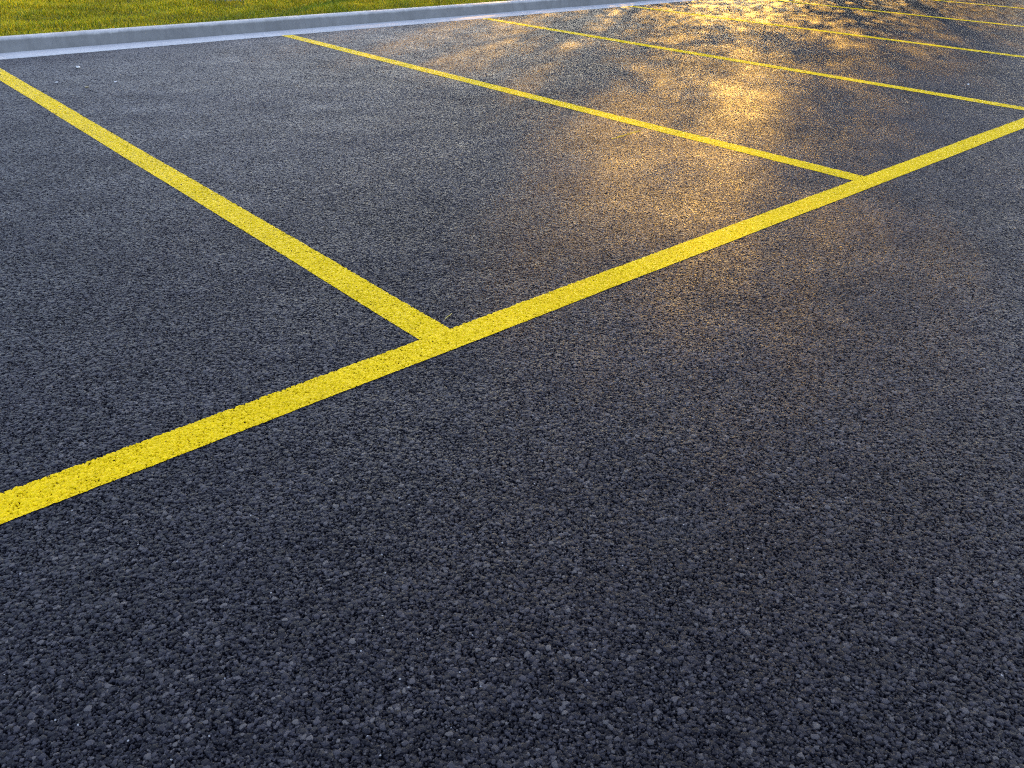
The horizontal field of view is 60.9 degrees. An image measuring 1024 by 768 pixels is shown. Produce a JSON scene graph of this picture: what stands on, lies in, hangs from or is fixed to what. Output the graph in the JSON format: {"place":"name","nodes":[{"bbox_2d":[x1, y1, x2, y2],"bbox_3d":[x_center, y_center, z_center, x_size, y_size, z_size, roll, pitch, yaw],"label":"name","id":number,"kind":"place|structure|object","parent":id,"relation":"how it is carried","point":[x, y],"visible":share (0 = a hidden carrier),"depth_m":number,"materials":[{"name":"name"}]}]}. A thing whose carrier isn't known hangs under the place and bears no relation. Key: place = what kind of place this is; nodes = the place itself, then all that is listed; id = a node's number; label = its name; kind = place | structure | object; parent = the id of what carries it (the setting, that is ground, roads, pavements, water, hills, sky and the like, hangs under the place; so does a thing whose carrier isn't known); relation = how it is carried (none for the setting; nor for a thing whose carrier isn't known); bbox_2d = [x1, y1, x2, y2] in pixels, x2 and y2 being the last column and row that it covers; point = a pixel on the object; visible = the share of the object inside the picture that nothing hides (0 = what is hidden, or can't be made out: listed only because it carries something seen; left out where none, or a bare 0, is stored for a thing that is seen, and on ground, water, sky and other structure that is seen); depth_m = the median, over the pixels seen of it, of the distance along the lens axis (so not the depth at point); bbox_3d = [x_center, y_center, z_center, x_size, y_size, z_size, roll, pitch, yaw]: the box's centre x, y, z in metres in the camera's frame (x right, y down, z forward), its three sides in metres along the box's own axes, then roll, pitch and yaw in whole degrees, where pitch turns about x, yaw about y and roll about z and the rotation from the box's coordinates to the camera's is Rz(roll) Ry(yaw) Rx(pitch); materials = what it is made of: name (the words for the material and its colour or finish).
{"place":"outdoors","nodes":[
{"label":"outdoors","id":0,"kind":"place"},
{"bbox_2d":[0,0,509,35],"bbox_3d":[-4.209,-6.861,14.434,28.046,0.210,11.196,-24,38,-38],"label":"grass","id":1,"kind":"structure","parent":0,"point":[115,9],"depth_m":9.58,"materials":[{"name":"green plant"}]},
{"bbox_2d":[0,0,1023,767],"bbox_3d":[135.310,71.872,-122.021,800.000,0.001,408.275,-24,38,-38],"label":"parking lot ground","id":2,"kind":"structure","parent":0,"point":[752,500],"depth_m":2.39,"materials":[{"name":"black asphalt"}]},
{"bbox_2d":[0,68,448,339],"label":"painted line","id":3,"kind":"object","parent":2,"relation":"on","point":[271,240],"visible":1,"depth_m":3.58,"materials":[{"name":"yellow paint"}]},
{"bbox_2d":[0,0,694,59],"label":"gutter","id":4,"kind":"object","parent":2,"relation":"on","point":[48,52],"visible":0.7,"depth_m":8.90,"materials":[{"name":"concrete"}]},
{"bbox_2d":[0,0,649,52],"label":"kerb","id":5,"kind":"structure","parent":4,"relation":"on","point":[32,42],"depth_m":8.91,"materials":[{"name":"concrete"}]},
{"bbox_2d":[0,118,1023,523],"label":"painted line","id":6,"kind":"object","parent":2,"relation":"on","point":[70,482],"visible":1,"depth_m":2.58,"materials":[{"name":"yellow paint"}]},
{"bbox_2d":[282,35,864,179],"bbox_3d":[-0.234,-2.268,6.589,0.147,0.001,6.343,-21,36,-34],"label":"painted line","id":7,"kind":"object","parent":2,"relation":"on","point":[790,161],"visible":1,"depth_m":5.61,"materials":[{"name":"yellow paint"}]},
{"bbox_2d":[483,18,1023,109],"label":"painted line","id":8,"kind":"object","parent":2,"relation":"on","point":[843,78],"visible":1,"depth_m":7.50,"materials":[{"name":"yellow paint"}]},
{"bbox_2d":[629,6,1023,57],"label":"painted line","id":9,"kind":"object","parent":2,"relation":"on","point":[837,32],"visible":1,"depth_m":9.78,"materials":[{"name":"yellow paint"}]},
{"bbox_2d":[775,0,1023,26],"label":"painted line","id":10,"kind":"object","parent":2,"relation":"on","point":[901,13],"visible":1,"depth_m":11.86,"materials":[{"name":"yellow paint"}]},
{"bbox_2d":[935,0,1023,8],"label":"painted line","id":11,"kind":"object","parent":2,"relation":"on","point":[979,4],"visible":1,"depth_m":13.33,"materials":[{"name":"yellow paint"}]},
{"bbox_2d":[611,130,641,138],"bbox_3d":[0.686,-1.494,5.225,0.028,0.001,0.312,23,35,33],"label":"paint smear","id":12,"kind":"object","parent":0,"point":[626,134],"visible":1,"depth_m":5.22}
]}

